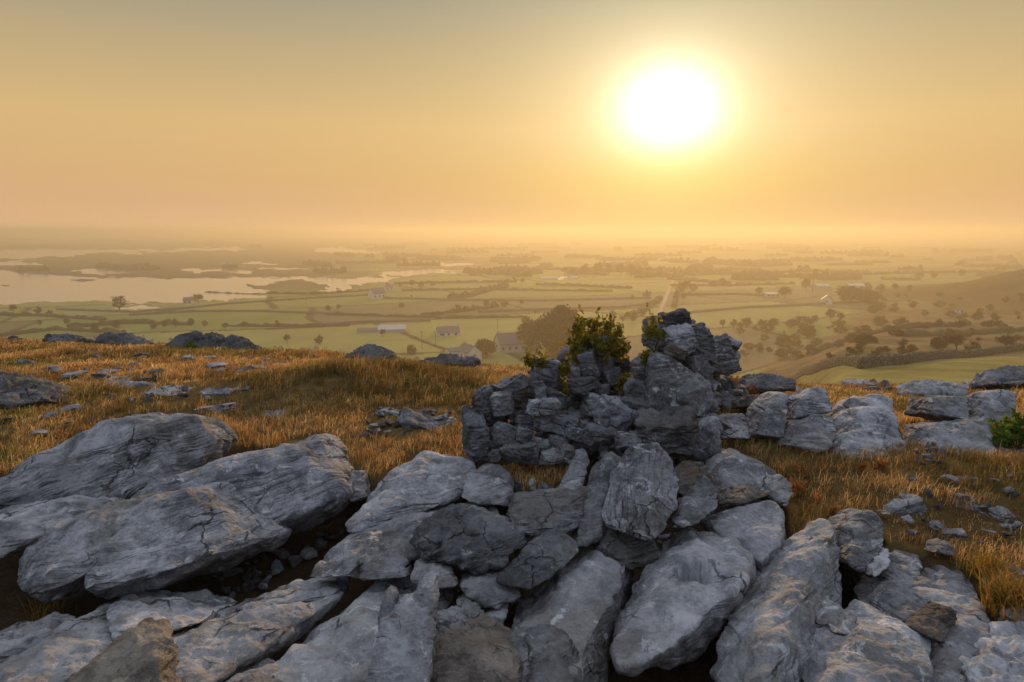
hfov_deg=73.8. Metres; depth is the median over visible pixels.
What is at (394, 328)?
shed
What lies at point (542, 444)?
wall stone
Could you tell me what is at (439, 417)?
flat stone
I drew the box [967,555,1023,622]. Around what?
grass tussock
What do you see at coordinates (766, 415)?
limestone block
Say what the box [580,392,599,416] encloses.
wall stone
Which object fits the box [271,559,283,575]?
loose stone
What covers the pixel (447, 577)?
limestone boulder
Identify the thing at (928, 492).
loose stone
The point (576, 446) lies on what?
wall stone
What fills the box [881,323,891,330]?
bush
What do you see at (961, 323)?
bush
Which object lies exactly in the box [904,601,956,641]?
flat stone
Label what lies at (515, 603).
loose stone
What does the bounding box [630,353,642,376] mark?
wall stone
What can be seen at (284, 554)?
loose stone
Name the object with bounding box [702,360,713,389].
wall stone
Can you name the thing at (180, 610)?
limestone block
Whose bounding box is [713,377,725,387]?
wall stone
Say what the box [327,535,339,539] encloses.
loose stone
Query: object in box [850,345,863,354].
bush
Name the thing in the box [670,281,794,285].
hedgerow
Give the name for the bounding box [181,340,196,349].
shrub
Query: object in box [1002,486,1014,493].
loose stone
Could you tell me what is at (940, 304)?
bush
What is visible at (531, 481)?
loose stone
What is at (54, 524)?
limestone boulder
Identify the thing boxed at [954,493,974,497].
flat stone
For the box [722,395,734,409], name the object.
wall stone
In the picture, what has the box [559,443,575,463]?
wall stone
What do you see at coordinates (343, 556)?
limestone block
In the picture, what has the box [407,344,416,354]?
tree
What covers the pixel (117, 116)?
sky
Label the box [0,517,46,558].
limestone boulder
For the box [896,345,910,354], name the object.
bush
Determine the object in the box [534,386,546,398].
wall stone
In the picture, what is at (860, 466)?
dock stem
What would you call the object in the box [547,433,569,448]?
wall stone
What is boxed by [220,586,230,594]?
loose stone
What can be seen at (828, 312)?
tree
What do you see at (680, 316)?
wall stone
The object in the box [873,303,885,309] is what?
bush
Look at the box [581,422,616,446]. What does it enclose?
wall stone
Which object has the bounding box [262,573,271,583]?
loose stone
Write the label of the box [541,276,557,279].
shed
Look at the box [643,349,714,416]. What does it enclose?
wall stone
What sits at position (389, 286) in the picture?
house
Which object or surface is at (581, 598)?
limestone block
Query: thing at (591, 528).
flat stone
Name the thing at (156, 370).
flat stone
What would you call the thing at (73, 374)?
flat stone
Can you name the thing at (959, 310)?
house
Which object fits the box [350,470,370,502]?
limestone boulder
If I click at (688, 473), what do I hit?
limestone boulder
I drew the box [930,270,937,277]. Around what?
tree
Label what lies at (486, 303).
tree
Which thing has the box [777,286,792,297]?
tree
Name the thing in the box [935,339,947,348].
bush
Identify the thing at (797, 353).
bush
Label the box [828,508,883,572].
limestone block
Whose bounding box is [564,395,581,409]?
wall stone
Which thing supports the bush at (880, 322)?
on the ground at (290, 251)
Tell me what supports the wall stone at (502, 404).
on the wall stone at (519, 412)
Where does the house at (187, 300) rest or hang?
on the ground at (290, 251)
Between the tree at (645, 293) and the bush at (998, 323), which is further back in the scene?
the tree at (645, 293)
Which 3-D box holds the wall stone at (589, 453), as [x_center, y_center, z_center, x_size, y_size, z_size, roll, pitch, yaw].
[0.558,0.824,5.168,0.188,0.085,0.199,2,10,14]
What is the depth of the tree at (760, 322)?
359.55 m
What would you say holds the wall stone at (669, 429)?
on the wall stone at (707, 443)
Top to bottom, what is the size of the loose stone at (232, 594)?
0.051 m
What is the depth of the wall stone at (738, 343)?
7.08 m
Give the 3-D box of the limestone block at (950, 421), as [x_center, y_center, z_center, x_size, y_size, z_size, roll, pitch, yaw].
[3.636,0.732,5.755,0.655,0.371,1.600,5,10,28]
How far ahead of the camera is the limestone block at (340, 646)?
2.85 m
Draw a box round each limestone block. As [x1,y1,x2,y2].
[0,412,237,509]
[0,495,125,522]
[0,596,123,681]
[0,611,75,662]
[17,493,154,603]
[84,482,291,599]
[106,589,237,639]
[131,433,358,533]
[171,580,348,681]
[235,576,349,610]
[270,563,459,681]
[310,502,498,577]
[345,451,475,532]
[461,463,514,507]
[511,544,634,681]
[610,500,786,676]
[705,448,793,506]
[710,518,841,681]
[718,413,749,439]
[746,391,787,439]
[772,414,835,453]
[787,386,832,419]
[801,596,933,681]
[822,393,906,458]
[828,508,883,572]
[853,546,990,674]
[903,395,995,455]
[964,389,1016,423]
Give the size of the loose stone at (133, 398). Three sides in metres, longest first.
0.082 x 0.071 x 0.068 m
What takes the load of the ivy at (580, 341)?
on the wall stone
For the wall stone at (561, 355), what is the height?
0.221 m
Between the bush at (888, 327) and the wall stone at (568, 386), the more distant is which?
the bush at (888, 327)
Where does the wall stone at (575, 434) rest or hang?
on the wall stone
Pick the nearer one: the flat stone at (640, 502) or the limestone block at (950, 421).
the flat stone at (640, 502)
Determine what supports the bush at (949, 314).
on the ground at (290, 251)
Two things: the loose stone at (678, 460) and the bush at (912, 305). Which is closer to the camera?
the loose stone at (678, 460)
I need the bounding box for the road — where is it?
[655,280,675,315]
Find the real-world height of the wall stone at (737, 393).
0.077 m
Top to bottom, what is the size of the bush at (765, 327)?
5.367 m
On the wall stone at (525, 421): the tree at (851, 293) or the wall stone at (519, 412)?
the wall stone at (519, 412)
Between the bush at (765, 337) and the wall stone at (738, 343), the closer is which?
the wall stone at (738, 343)
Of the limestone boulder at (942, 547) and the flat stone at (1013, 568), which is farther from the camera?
the limestone boulder at (942, 547)
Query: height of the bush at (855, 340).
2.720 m
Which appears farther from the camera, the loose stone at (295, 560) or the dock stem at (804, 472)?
the dock stem at (804, 472)
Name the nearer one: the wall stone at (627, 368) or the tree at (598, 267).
the wall stone at (627, 368)
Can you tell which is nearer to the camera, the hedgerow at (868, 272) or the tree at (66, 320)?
the tree at (66, 320)
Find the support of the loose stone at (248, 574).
on the ground at (290, 251)
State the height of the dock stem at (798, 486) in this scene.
0.164 m
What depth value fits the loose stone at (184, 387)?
7.37 m
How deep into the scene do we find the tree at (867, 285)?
556.54 m
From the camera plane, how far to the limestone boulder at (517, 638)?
2.72 m
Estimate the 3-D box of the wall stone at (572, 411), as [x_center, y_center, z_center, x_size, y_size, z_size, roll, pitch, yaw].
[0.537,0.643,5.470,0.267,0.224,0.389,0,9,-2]
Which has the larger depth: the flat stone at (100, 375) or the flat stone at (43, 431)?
the flat stone at (100, 375)
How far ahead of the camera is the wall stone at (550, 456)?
4.80 m
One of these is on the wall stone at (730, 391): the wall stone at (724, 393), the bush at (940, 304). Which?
the wall stone at (724, 393)
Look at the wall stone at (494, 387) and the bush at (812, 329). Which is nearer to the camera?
the wall stone at (494, 387)
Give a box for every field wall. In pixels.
[56,306,188,312]
[129,310,345,315]
[157,294,367,311]
[325,319,430,323]
[383,297,650,300]
[478,301,658,312]
[689,300,863,312]
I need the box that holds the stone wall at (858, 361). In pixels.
[776,343,1023,379]
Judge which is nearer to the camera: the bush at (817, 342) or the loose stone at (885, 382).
the loose stone at (885, 382)
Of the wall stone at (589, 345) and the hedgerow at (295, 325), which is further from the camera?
the hedgerow at (295, 325)
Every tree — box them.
[9,304,16,312]
[33,306,41,312]
[64,318,69,324]
[90,322,99,332]
[110,296,125,309]
[112,320,120,327]
[149,321,158,328]
[187,318,193,325]
[192,294,203,300]
[283,334,289,340]
[313,334,322,343]
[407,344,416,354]
[453,304,461,312]
[475,338,497,356]
[483,300,489,305]
[500,300,508,306]
[516,318,541,349]
[521,315,529,322]
[532,304,587,359]
[561,267,567,275]
[569,267,578,274]
[581,264,592,274]
[594,263,602,274]
[605,263,612,274]
[616,263,624,274]
[624,264,638,275]
[629,314,638,320]
[636,266,643,272]
[642,290,651,296]
[674,282,687,292]
[689,283,697,290]
[709,280,716,286]
[719,319,725,327]
[730,319,737,327]
[741,317,752,327]
[755,287,762,293]
[757,319,766,325]
[766,318,780,326]
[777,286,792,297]
[790,315,813,326]
[801,278,811,290]
[811,315,819,322]
[825,308,838,318]
[834,285,863,301]
[837,311,845,319]
[857,289,883,302]
[860,282,872,290]
[874,283,885,292]
[892,283,899,288]
[914,272,923,277]
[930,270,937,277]
[959,269,965,274]
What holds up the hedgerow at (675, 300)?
on the ground at (290, 251)
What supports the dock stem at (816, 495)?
on the ground at (290, 251)
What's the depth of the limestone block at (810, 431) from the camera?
5.43 m
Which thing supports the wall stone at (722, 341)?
on the wall stone at (721, 358)
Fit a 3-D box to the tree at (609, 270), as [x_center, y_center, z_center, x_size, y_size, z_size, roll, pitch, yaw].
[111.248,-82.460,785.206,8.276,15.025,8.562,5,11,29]
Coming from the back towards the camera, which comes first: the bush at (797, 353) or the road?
the road
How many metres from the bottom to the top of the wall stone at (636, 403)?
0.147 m
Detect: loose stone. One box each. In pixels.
[103,393,114,398]
[129,396,135,402]
[144,393,151,401]
[151,373,158,380]
[177,393,188,396]
[181,385,188,391]
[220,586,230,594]
[222,567,243,577]
[229,591,235,598]
[242,566,256,580]
[242,579,254,592]
[253,570,261,578]
[258,580,267,590]
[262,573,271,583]
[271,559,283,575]
[279,548,289,558]
[288,555,301,567]
[300,547,317,560]
[314,540,326,550]
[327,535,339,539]
[355,433,365,438]
[365,429,373,434]
[375,410,384,416]
[378,421,385,427]
[385,418,393,425]
[394,421,399,427]
[511,598,521,607]
[515,482,522,491]
[528,478,534,486]
[537,482,548,488]
[658,534,669,540]
[674,457,683,464]
[881,380,889,386]
[924,487,933,497]
[935,502,940,508]
[987,478,1000,482]
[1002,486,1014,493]
[1002,531,1012,536]
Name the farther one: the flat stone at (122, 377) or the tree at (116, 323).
the tree at (116, 323)
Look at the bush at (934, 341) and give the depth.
144.54 m
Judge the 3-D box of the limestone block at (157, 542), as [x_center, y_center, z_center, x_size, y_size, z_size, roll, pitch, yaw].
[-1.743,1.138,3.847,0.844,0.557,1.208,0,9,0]
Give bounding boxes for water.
[0,233,570,309]
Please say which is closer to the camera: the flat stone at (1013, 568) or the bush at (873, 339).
the flat stone at (1013, 568)
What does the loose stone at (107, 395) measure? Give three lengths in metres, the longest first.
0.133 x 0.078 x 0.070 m
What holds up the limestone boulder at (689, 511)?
on the limestone block at (691, 587)
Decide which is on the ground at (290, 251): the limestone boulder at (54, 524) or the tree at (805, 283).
the tree at (805, 283)
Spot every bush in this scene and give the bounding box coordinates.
[736,326,744,333]
[739,349,748,355]
[742,341,755,349]
[753,342,764,351]
[759,322,774,332]
[760,334,768,340]
[765,347,773,351]
[773,337,794,346]
[773,347,791,357]
[784,319,796,328]
[790,350,805,358]
[793,342,803,348]
[796,325,806,334]
[798,322,809,327]
[802,330,815,337]
[805,327,816,334]
[805,343,820,353]
[810,338,823,345]
[831,318,845,326]
[832,341,843,347]
[833,324,848,333]
[843,334,859,342]
[845,346,852,352]
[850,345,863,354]
[852,335,864,343]
[853,323,870,332]
[856,327,872,334]
[857,334,873,342]
[858,341,865,346]
[867,305,876,312]
[867,350,881,355]
[869,336,879,342]
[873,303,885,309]
[873,317,884,325]
[875,347,887,352]
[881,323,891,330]
[891,325,901,330]
[892,317,899,325]
[896,338,908,345]
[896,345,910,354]
[907,344,917,350]
[908,300,918,307]
[921,309,929,315]
[929,336,943,349]
[932,300,946,306]
[932,319,942,326]
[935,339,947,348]
[937,334,950,344]
[945,311,956,316]
[945,328,954,335]
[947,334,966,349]
[951,319,967,327]
[963,340,981,348]
[970,313,983,319]
[982,319,994,326]
[985,304,993,310]
[990,313,1000,320]
[993,320,1007,326]
[994,335,1016,344]
[1001,295,1009,301]
[1003,329,1014,333]
[1014,334,1022,339]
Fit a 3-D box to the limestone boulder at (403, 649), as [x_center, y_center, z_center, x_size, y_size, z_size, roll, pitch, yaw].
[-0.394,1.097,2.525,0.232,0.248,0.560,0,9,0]
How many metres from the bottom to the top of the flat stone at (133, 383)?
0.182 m
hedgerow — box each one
[0,311,106,319]
[0,326,126,336]
[67,318,191,327]
[205,289,369,294]
[224,322,348,326]
[325,311,521,318]
[394,279,516,283]
[402,287,612,291]
[420,303,498,314]
[447,281,509,297]
[536,282,631,288]
[575,267,674,272]
[624,295,662,316]
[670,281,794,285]
[671,283,681,307]
[685,293,763,295]
[688,268,829,275]
[778,270,861,277]
[805,318,970,355]
[841,269,989,274]
[896,326,1023,336]
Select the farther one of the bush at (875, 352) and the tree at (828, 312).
the tree at (828, 312)
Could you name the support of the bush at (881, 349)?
on the ground at (290, 251)
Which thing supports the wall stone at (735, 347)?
on the wall stone
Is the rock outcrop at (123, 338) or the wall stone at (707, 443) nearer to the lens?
the wall stone at (707, 443)
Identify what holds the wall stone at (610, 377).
on the wall stone
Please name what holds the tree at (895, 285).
on the ground at (290, 251)
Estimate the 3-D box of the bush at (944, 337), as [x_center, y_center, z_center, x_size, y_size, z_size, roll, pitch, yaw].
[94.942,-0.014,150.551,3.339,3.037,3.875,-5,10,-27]
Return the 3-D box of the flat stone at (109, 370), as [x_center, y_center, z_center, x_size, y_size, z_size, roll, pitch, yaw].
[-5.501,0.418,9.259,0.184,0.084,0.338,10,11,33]
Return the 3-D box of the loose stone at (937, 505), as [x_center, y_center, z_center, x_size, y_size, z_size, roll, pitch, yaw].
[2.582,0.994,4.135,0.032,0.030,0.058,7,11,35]
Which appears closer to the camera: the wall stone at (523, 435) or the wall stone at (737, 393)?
the wall stone at (523, 435)
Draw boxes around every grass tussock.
[1,594,81,624]
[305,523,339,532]
[952,543,1023,580]
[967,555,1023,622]
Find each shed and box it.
[357,328,377,332]
[378,324,405,332]
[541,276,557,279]
[810,284,830,289]
[843,283,869,287]
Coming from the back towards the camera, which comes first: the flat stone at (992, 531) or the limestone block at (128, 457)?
the limestone block at (128, 457)
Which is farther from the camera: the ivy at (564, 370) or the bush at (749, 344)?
the bush at (749, 344)
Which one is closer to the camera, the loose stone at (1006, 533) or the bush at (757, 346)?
the loose stone at (1006, 533)
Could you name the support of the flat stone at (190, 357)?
on the ground at (290, 251)
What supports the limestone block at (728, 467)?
on the ground at (290, 251)
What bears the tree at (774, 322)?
on the ground at (290, 251)
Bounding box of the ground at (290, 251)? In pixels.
[0,233,1023,681]
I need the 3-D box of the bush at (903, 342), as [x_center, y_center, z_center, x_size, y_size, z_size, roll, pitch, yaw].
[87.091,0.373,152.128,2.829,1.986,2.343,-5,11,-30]
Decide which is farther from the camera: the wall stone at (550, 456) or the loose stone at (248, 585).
the wall stone at (550, 456)
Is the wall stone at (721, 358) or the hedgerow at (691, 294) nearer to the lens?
the wall stone at (721, 358)
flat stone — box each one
[16,360,36,364]
[29,429,49,434]
[41,411,58,418]
[43,365,61,371]
[48,404,84,412]
[62,370,88,377]
[91,373,110,378]
[97,369,118,373]
[106,375,131,380]
[106,380,137,387]
[132,352,148,356]
[136,381,157,386]
[142,385,196,395]
[143,368,164,374]
[180,355,195,360]
[193,402,236,412]
[198,387,233,394]
[206,361,228,367]
[234,386,250,389]
[235,366,254,369]
[261,410,285,416]
[367,423,378,427]
[380,407,399,415]
[397,407,447,428]
[417,409,436,412]
[434,415,444,419]
[446,417,456,422]
[561,448,589,483]
[572,451,621,546]
[602,442,678,539]
[716,484,768,504]
[841,379,879,383]
[875,510,890,515]
[884,494,926,515]
[899,493,906,498]
[901,515,915,523]
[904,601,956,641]
[905,529,918,535]
[908,477,918,480]
[929,520,944,530]
[940,528,967,537]
[945,474,959,482]
[953,497,980,510]
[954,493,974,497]
[981,529,997,533]
[988,505,1017,518]
[988,564,1023,581]
[998,519,1023,531]
[998,606,1023,621]
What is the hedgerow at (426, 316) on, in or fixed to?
on the ground at (290, 251)
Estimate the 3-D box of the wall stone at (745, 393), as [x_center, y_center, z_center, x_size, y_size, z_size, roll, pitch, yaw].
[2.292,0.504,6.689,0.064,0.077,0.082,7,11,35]
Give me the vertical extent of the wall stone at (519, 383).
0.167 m
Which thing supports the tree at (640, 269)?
on the ground at (290, 251)
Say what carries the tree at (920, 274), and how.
on the ground at (290, 251)
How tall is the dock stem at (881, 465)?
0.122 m
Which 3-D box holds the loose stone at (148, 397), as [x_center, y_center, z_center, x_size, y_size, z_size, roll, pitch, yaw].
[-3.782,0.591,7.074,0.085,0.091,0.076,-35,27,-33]
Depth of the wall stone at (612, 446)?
4.84 m
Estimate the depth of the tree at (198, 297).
486.90 m
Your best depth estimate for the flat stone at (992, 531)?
3.79 m
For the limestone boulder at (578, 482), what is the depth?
4.24 m
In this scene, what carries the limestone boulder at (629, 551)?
on the limestone block at (581, 598)
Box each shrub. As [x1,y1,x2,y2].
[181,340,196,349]
[987,406,1023,452]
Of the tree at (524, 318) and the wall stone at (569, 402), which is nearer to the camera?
the wall stone at (569, 402)
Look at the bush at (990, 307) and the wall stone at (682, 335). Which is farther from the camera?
the bush at (990, 307)
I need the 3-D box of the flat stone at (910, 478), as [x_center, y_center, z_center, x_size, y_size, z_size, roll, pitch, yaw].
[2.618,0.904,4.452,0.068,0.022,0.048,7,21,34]
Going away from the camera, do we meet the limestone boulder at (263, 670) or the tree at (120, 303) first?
the limestone boulder at (263, 670)
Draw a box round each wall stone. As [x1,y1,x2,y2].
[461,405,490,464]
[471,386,501,426]
[488,449,500,462]
[489,383,501,391]
[489,390,513,416]
[489,441,497,451]
[490,421,517,446]
[496,377,510,386]
[499,439,540,464]
[501,374,531,392]
[510,372,522,380]
[513,388,534,405]
[513,409,528,419]
[514,415,539,431]
[516,427,533,442]
[519,403,527,408]
[525,397,561,416]
[526,377,544,387]
[529,358,560,390]
[531,436,548,450]
[533,413,578,439]
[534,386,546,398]
[534,431,546,438]
[538,448,561,465]
[546,387,566,410]
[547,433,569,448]
[556,345,569,362]
[559,382,571,387]
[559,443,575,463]
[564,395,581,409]
[566,365,580,378]
[567,427,586,444]
[568,376,600,394]
[568,406,593,422]
[569,352,579,365]
[570,393,581,402]
[571,442,580,449]
[572,394,581,398]
[577,348,600,378]
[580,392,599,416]
[580,409,586,417]
[580,419,587,425]
[580,443,597,455]
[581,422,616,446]
[583,445,589,450]
[587,334,610,348]
[590,446,598,451]
[591,394,636,431]
[592,377,622,395]
[597,356,613,370]
[597,383,609,393]
[600,449,607,457]
[601,366,621,388]
[609,443,615,449]
[613,352,630,380]
[613,430,641,450]
[621,393,647,410]
[622,358,628,365]
[623,377,646,396]
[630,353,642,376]
[632,366,645,380]
[634,405,699,455]
[641,320,665,352]
[642,315,657,330]
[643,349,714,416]
[658,308,691,326]
[663,323,698,359]
[663,343,687,359]
[675,373,719,412]
[680,414,721,459]
[683,355,704,377]
[689,324,717,365]
[691,322,704,327]
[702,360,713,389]
[706,413,732,429]
[711,354,731,373]
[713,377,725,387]
[713,380,721,388]
[714,333,732,351]
[715,388,728,398]
[716,398,722,406]
[717,346,738,360]
[719,422,723,432]
[720,359,741,375]
[722,379,730,390]
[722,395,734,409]
[728,379,736,385]
[728,388,743,398]
[729,336,741,346]
[731,344,739,350]
[731,398,738,405]
[733,389,742,396]
[740,378,746,384]
[742,389,749,396]
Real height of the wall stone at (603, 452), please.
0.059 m
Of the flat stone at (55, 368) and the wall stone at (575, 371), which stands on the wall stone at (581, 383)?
the wall stone at (575, 371)
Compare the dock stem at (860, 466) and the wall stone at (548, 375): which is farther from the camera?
the wall stone at (548, 375)
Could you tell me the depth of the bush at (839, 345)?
231.16 m
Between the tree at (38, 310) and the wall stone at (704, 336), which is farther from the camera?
the tree at (38, 310)
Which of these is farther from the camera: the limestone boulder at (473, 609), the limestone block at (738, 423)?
the limestone block at (738, 423)
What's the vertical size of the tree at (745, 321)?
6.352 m
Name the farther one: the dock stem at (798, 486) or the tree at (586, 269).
the tree at (586, 269)
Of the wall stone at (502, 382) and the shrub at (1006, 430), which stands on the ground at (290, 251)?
the shrub at (1006, 430)
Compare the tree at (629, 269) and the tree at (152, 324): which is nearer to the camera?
the tree at (152, 324)
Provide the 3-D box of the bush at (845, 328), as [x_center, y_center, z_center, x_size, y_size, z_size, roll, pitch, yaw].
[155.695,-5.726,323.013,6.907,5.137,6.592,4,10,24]
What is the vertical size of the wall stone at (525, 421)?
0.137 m
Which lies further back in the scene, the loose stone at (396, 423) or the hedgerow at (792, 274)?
the hedgerow at (792, 274)
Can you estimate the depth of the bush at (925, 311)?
362.54 m
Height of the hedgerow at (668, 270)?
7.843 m
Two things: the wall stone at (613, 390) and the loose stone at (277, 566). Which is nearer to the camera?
the loose stone at (277, 566)
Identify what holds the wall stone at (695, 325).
on the wall stone
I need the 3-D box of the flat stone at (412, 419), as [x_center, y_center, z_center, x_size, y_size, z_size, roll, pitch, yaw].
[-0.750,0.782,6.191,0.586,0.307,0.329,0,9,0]
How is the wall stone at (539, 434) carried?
on the wall stone
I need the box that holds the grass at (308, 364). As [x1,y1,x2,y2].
[0,336,1023,621]
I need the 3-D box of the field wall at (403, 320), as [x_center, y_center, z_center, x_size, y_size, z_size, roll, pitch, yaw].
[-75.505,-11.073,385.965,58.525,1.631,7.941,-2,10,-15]
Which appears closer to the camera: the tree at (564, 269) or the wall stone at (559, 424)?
the wall stone at (559, 424)
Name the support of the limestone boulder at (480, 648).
on the limestone boulder at (517, 638)
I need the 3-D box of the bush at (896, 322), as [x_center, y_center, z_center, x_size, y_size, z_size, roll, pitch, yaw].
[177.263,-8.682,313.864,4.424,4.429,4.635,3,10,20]
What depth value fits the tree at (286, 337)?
313.75 m
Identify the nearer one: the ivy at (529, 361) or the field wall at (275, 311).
the ivy at (529, 361)
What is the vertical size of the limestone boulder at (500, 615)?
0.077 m
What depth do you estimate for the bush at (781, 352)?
263.94 m
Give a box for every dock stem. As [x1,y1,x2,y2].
[789,476,807,498]
[794,463,809,478]
[806,490,824,507]
[823,502,840,515]
[851,460,869,471]
[873,458,888,469]
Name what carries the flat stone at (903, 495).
on the ground at (290, 251)
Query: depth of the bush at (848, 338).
228.43 m
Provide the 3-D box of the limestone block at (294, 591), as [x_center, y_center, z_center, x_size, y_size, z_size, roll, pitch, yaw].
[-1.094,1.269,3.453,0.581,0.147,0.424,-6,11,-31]
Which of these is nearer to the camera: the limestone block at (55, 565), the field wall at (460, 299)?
the limestone block at (55, 565)
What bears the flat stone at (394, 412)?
on the ground at (290, 251)
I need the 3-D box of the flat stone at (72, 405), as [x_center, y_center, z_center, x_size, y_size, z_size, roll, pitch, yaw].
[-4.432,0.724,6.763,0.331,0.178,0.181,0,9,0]
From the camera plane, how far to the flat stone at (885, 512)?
4.03 m
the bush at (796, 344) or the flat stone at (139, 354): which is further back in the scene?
the bush at (796, 344)
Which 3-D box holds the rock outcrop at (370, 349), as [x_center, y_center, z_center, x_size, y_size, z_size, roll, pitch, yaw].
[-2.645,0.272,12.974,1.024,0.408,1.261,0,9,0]
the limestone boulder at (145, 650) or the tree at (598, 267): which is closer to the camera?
the limestone boulder at (145, 650)
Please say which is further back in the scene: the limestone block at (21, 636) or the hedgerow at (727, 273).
the hedgerow at (727, 273)
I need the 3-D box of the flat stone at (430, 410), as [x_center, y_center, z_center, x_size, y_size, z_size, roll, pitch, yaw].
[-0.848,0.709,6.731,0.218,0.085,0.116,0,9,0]
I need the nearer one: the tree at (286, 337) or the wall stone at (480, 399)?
the wall stone at (480, 399)
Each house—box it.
[182,296,193,303]
[368,287,385,298]
[385,284,392,289]
[436,324,459,335]
[445,345,458,354]
[459,340,482,359]
[493,330,526,352]
[761,291,779,296]
[821,293,833,304]
[954,308,964,312]
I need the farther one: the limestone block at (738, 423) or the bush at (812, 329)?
the bush at (812, 329)
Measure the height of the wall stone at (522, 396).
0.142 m
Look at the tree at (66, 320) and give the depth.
371.51 m
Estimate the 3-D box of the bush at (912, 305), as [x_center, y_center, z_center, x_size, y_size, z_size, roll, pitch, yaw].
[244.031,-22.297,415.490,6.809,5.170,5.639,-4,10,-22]
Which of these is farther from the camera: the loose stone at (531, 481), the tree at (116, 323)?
the tree at (116, 323)
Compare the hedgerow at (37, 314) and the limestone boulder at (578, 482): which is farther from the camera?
the hedgerow at (37, 314)
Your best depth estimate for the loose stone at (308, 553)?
4.41 m
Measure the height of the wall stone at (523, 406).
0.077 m
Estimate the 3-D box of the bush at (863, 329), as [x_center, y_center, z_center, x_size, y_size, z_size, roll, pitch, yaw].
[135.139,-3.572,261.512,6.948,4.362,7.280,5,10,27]
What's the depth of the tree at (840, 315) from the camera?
369.91 m
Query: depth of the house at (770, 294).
532.12 m
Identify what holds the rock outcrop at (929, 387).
on the ground at (290, 251)
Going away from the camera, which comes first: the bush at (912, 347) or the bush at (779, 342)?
the bush at (912, 347)
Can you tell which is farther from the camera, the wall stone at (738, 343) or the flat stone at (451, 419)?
the wall stone at (738, 343)
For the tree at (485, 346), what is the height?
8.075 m
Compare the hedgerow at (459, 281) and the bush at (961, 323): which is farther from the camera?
the hedgerow at (459, 281)
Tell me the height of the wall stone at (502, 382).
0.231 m
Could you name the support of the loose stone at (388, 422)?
on the ground at (290, 251)
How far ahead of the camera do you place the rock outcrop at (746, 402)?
6.63 m
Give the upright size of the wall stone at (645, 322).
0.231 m
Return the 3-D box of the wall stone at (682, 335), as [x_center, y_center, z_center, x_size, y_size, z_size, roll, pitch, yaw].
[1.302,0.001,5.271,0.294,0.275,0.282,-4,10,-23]
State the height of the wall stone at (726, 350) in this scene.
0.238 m
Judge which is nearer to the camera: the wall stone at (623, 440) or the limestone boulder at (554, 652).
the limestone boulder at (554, 652)
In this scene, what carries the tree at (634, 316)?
on the ground at (290, 251)
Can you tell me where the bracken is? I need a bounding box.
[743,383,763,394]
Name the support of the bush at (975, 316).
on the ground at (290, 251)
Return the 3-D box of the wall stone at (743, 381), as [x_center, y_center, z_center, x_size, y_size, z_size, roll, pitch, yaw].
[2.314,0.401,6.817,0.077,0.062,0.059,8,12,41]
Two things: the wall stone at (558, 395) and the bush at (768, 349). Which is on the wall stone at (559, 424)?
the wall stone at (558, 395)
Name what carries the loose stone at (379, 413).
on the ground at (290, 251)
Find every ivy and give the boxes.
[520,340,553,368]
[556,304,630,363]
[557,362,571,406]
[614,371,633,392]
[639,302,666,365]
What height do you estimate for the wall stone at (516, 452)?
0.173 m
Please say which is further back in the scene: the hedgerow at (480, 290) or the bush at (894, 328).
the hedgerow at (480, 290)
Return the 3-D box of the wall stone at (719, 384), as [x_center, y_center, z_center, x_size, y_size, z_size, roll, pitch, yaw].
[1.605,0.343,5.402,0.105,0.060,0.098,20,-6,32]
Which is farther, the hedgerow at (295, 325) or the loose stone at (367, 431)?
the hedgerow at (295, 325)
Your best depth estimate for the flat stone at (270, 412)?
6.50 m
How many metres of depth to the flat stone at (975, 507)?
4.15 m
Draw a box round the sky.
[0,0,1023,233]
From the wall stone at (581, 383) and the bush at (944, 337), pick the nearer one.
the wall stone at (581, 383)
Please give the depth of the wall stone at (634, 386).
5.05 m
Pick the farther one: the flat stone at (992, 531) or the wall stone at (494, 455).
the wall stone at (494, 455)
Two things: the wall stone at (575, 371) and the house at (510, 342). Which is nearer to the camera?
the wall stone at (575, 371)
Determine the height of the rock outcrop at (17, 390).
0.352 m
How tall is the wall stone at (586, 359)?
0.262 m
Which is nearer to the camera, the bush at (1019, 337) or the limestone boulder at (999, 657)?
the limestone boulder at (999, 657)
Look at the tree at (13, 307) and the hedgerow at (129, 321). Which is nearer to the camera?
the hedgerow at (129, 321)
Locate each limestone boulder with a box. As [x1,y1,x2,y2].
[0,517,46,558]
[44,514,75,533]
[67,617,180,681]
[223,658,282,681]
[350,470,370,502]
[356,545,411,580]
[365,572,439,681]
[409,503,527,574]
[410,558,457,588]
[430,613,523,681]
[436,605,469,633]
[456,593,485,617]
[460,569,520,610]
[484,603,508,624]
[496,527,578,589]
[507,486,588,536]
[507,625,529,681]
[526,624,581,681]
[556,477,584,487]
[592,527,661,569]
[668,491,718,527]
[674,460,711,496]
[685,474,718,497]
[864,547,890,576]
[924,538,955,556]
[929,644,965,681]
[958,620,1023,681]
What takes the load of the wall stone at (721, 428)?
on the wall stone at (725, 425)
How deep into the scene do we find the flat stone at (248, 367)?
9.57 m
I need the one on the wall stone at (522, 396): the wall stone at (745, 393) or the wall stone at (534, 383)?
the wall stone at (534, 383)
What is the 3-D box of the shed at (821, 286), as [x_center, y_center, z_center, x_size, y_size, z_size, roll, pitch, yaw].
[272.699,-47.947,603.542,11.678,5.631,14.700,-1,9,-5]
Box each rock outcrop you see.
[0,371,75,409]
[8,336,24,341]
[42,333,94,342]
[95,332,158,344]
[166,330,261,348]
[345,343,400,359]
[419,353,480,366]
[716,376,735,391]
[732,394,759,409]
[734,373,795,393]
[896,379,969,396]
[966,365,1023,389]
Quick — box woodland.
[0,232,1023,283]

